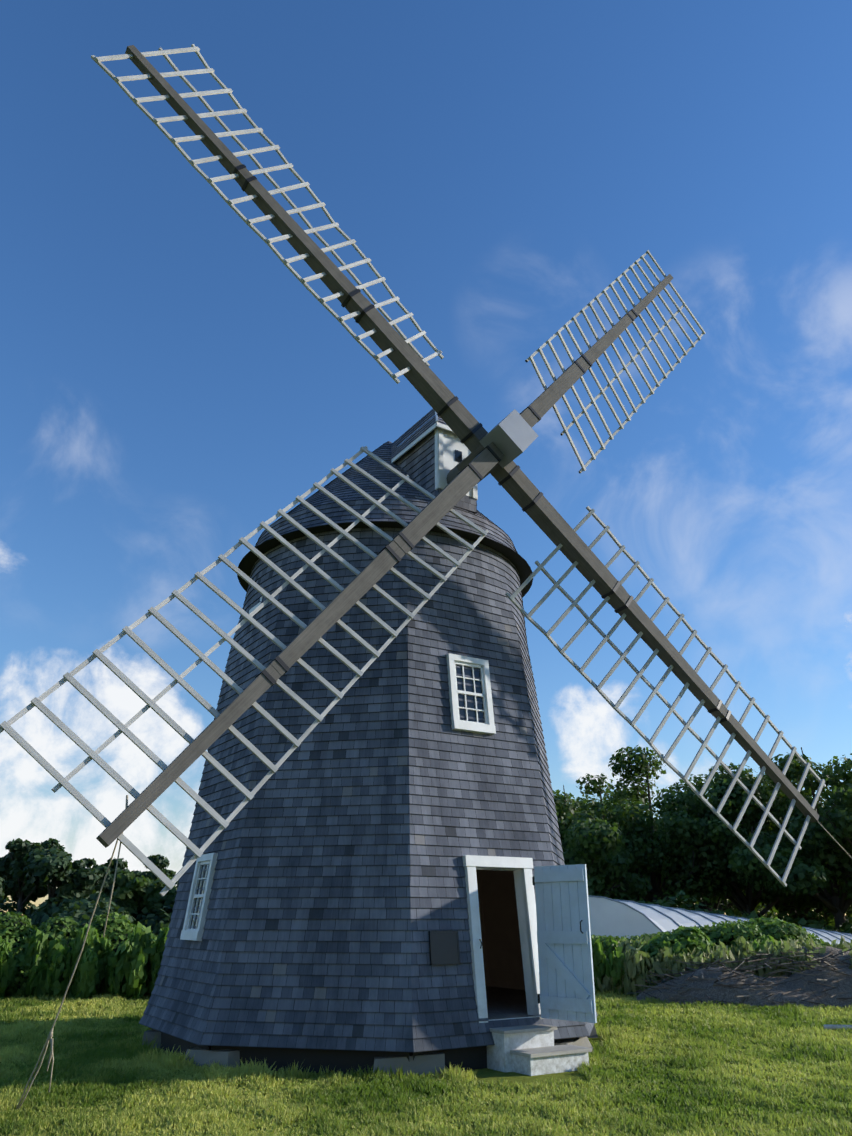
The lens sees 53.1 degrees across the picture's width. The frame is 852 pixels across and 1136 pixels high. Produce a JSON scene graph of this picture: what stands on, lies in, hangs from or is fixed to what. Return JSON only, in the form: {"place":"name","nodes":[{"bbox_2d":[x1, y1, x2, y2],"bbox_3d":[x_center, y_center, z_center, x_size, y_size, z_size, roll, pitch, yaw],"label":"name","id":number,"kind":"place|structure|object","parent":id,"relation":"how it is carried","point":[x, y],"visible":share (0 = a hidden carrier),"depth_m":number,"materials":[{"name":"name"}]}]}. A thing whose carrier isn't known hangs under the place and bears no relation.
{"place":"outdoors","nodes":[
{"label":"outdoors","id":0,"kind":"place"},
{"bbox_2d":[139,528,597,1051],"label":"windmill tower","id":1,"kind":"structure","parent":0,"point":[380,804],"depth_m":10.92,"materials":[{"name":"grey wood"}]},
{"bbox_2d":[180,853,217,940],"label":"window","id":2,"kind":"structure","parent":1,"relation":"in","point":[207,861],"depth_m":11.35,"materials":[{"name":"white wood"}]},
{"bbox_2d":[249,596,262,613],"bbox_3d":[-2.583,0.424,13.247,0.156,0.621,0.460,13,-26,-30],"label":"window","id":3,"kind":"structure","parent":1,"relation":"in","point":[254,607],"depth_m":13.10,"materials":[{"name":"white wood"}]},
{"bbox_2d":[237,409,532,597],"bbox_3d":[-0.686,-1.030,15.200,5.032,2.820,5.032,1,-22,-1],"label":"windmill cap","id":4,"kind":"object","parent":1,"relation":"on","point":[431,453],"visible":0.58,"depth_m":13.37,"materials":[{"name":"grey wood"}]},
{"bbox_2d":[438,409,537,493],"bbox_3d":[0.831,-1.652,12.881,0.733,0.772,1.914,14,-26,-30],"label":"windmill shaft","id":5,"kind":"object","parent":4,"relation":"in","point":[512,435],"visible":0.5,"depth_m":12.18,"materials":[{"name":"grey wood"}]},
{"bbox_2d":[0,44,825,896],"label":"windmill sails","id":6,"kind":"object","parent":5,"relation":"attached to","point":[446,404],"visible":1,"depth_m":12.25},
{"bbox_2d":[15,795,851,1109],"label":"windmill ropes","id":7,"kind":"object","parent":6,"relation":"hanging from","point":[49,1037],"visible":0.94,"depth_m":7.48,"materials":[{"name":"beige fabric"}]},
{"bbox_2d":[428,931,459,964],"bbox_3d":[0.216,4.435,9.955,0.400,0.361,0.069,13,-26,-30],"label":"plaque","id":8,"kind":"object","parent":1,"relation":"attached to","point":[444,949],"visible":0.98,"depth_m":9.94,"materials":[{"name":"grey metal"}]},
{"bbox_2d":[446,653,495,734],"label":"window","id":9,"kind":"structure","parent":1,"relation":"in","point":[483,694],"depth_m":11.76,"materials":[{"name":"white wood"}]},
{"bbox_2d":[462,855,596,1075],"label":"door","id":10,"kind":"structure","parent":1,"relation":"in","point":[555,935],"depth_m":10.20,"materials":[{"name":"white wood"}]},
{"bbox_2d":[0,989,851,1135],"bbox_3d":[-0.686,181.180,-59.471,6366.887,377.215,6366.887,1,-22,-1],"label":"ground","id":11,"kind":"structure","parent":0,"point":[487,1074],"depth_m":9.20,"materials":[{"name":"green plant"}]},
{"bbox_2d":[0,877,10,902],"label":"tree","id":12,"kind":"object","parent":11,"relation":"on","point":[2,891],"depth_m":100.39,"materials":[{"name":"green plant"}]},
{"bbox_2d":[0,838,49,915],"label":"tree","id":13,"kind":"object","parent":11,"relation":"on","point":[12,872],"depth_m":95.39,"materials":[{"name":"green plant"}]},
{"bbox_2d":[23,838,100,914],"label":"tree","id":14,"kind":"object","parent":11,"relation":"on","point":[50,863],"depth_m":89.84,"materials":[{"name":"green plant"}]},
{"bbox_2d":[0,911,157,995],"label":"hedge","id":15,"kind":"object","parent":11,"relation":"on","point":[28,932],"depth_m":19.47,"materials":[{"name":"green plant"}]},
{"bbox_2d":[0,921,168,999],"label":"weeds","id":16,"kind":"object","parent":11,"relation":"on","point":[136,962],"visible":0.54,"depth_m":18.02,"materials":[{"name":"green plant"}]},
{"bbox_2d":[0,893,173,943],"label":"scrub","id":17,"kind":"object","parent":11,"relation":"on","point":[158,919],"visible":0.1,"depth_m":84.48,"materials":[{"name":"green plant"}]},
{"bbox_2d":[49,857,129,899],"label":"tree","id":18,"kind":"object","parent":11,"relation":"on","point":[101,869],"visible":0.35,"depth_m":94.89,"materials":[{"name":"green plant"}]},
{"bbox_2d":[84,870,167,921],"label":"tree","id":19,"kind":"object","parent":11,"relation":"on","point":[131,890],"depth_m":87.07,"materials":[{"name":"green plant"}]},
{"bbox_2d":[131,854,175,893],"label":"tree","id":20,"kind":"object","parent":11,"relation":"on","point":[160,862],"visible":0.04,"depth_m":107.70,"materials":[{"name":"green plant"}]},
{"bbox_2d":[136,876,175,923],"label":"tree","id":21,"kind":"object","parent":11,"relation":"on","point":[159,884],"visible":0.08,"depth_m":90.26,"materials":[{"name":"green plant"}]},
{"bbox_2d":[163,878,179,919],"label":"tree","id":22,"kind":"object","parent":11,"relation":"on","point":[171,896],"depth_m":87.32,"materials":[{"name":"green plant"}]},
{"bbox_2d":[142,870,597,1076],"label":"windmill base stones","id":23,"kind":"object","parent":11,"relation":"on","point":[503,970],"visible":0.08,"depth_m":10.48,"materials":[{"name":"grey stone"}]},
{"bbox_2d":[552,785,652,898],"bbox_3d":[9.386,20.029,54.516,10.317,12.271,12.124,1,-22,-1],"label":"tree","id":24,"kind":"object","parent":11,"relation":"on","point":[580,845],"depth_m":52.79,"materials":[{"name":"green plant"}]},
{"bbox_2d":[554,773,704,905],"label":"tree","id":25,"kind":"object","parent":11,"relation":"on","point":[592,804],"depth_m":67.68,"materials":[{"name":"green plant"}]},
{"bbox_2d":[603,787,728,909],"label":"tree","id":26,"kind":"object","parent":11,"relation":"on","point":[646,876],"depth_m":81.94,"materials":[{"name":"green plant"}]},
{"bbox_2d":[640,925,712,960],"bbox_3d":[5.799,9.057,19.529,2.102,1.613,1.879,1,-22,-1],"label":"bush","id":27,"kind":"object","parent":11,"relation":"on","point":[691,937],"visible":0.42,"depth_m":19.38,"materials":[{"name":"green plant"}]},
{"bbox_2d":[570,745,818,904],"bbox_3d":[17.376,21.286,61.564,19.199,16.578,17.522,1,-22,-1],"label":"tree","id":28,"kind":"object","parent":11,"relation":"on","point":[626,820],"depth_m":57.77,"materials":[{"name":"green plant"}]},
{"bbox_2d":[565,864,851,933],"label":"scrub","id":29,"kind":"object","parent":11,"relation":"on","point":[815,923],"depth_m":48.96,"materials":[{"name":"green plant"}]},
{"bbox_2d":[591,916,827,952],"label":"bushes","id":30,"kind":"object","parent":11,"relation":"on","point":[751,926],"depth_m":22.29,"materials":[{"name":"green plant"}]},
{"bbox_2d":[644,774,779,917],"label":"tree","id":31,"kind":"object","parent":11,"relation":"on","point":[699,785],"depth_m":70.10,"materials":[{"name":"green plant"}]},
{"bbox_2d":[670,818,758,915],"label":"tree","id":32,"kind":"object","parent":11,"relation":"on","point":[680,902],"depth_m":89.05,"materials":[{"name":"green plant"}]},
{"bbox_2d":[588,895,851,944],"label":"polytunnel","id":33,"kind":"structure","parent":11,"relation":"on","point":[615,917],"depth_m":26.05,"materials":[{"name":"white plastic"}]},
{"bbox_2d":[591,934,851,996],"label":"weeds","id":34,"kind":"object","parent":11,"relation":"on","point":[639,965],"visible":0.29,"depth_m":18.41,"materials":[{"name":"green plant"}]},
{"bbox_2d":[649,762,824,917],"bbox_3d":[21.983,20.508,57.273,14.493,14.762,13.854,1,-22,-1],"label":"tree","id":35,"kind":"object","parent":11,"relation":"on","point":[672,799],"depth_m":56.03,"materials":[{"name":"green plant"}]},
{"bbox_2d":[627,945,851,1007],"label":"brush mound","id":36,"kind":"object","parent":11,"relation":"on","point":[827,980],"visible":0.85,"depth_m":16.95,"materials":[{"name":"soil"}]},
{"bbox_2d":[712,777,815,917],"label":"tree","id":37,"kind":"object","parent":11,"relation":"on","point":[788,912],"depth_m":76.12,"materials":[{"name":"green plant"}]},
{"bbox_2d":[697,774,848,922],"bbox_3d":[26.699,22.112,61.328,15.314,15.954,14.392,1,-22,-1],"label":"tree","id":38,"kind":"object","parent":11,"relation":"on","point":[798,903],"depth_m":58.30,"materials":[{"name":"green plant"}]},
{"bbox_2d":[722,747,851,931],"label":"tree","id":39,"kind":"object","parent":11,"relation":"on","point":[804,868],"depth_m":51.83,"materials":[{"name":"green plant"}]},
{"bbox_2d":[779,753,851,899],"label":"tree","id":40,"kind":"object","parent":11,"relation":"on","point":[845,790],"depth_m":50.40,"materials":[{"name":"green plant"}]},
{"bbox_2d":[788,819,851,917],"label":"tree","id":41,"kind":"object","parent":11,"relation":"on","point":[820,905],"depth_m":56.48,"materials":[{"name":"green plant"}]},
{"bbox_2d":[823,1025,851,1029],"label":"white pipe","id":42,"kind":"object","parent":11,"relation":"on","point":[828,1027],"visible":0.64,"depth_m":12.88,"materials":[{"name":"paint"}]},
{"bbox_2d":[0,0,851,915],"label":"sky","id":43,"kind":"structure","parent":0,"point":[169,386],"materials":[{"name":"blue"}]},
{"bbox_2d":[776,828,850,926],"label":"tree","id":44,"kind":"object","parent":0,"point":[825,915],"depth_m":84.45,"materials":[{"name":"green plant"}]}
]}

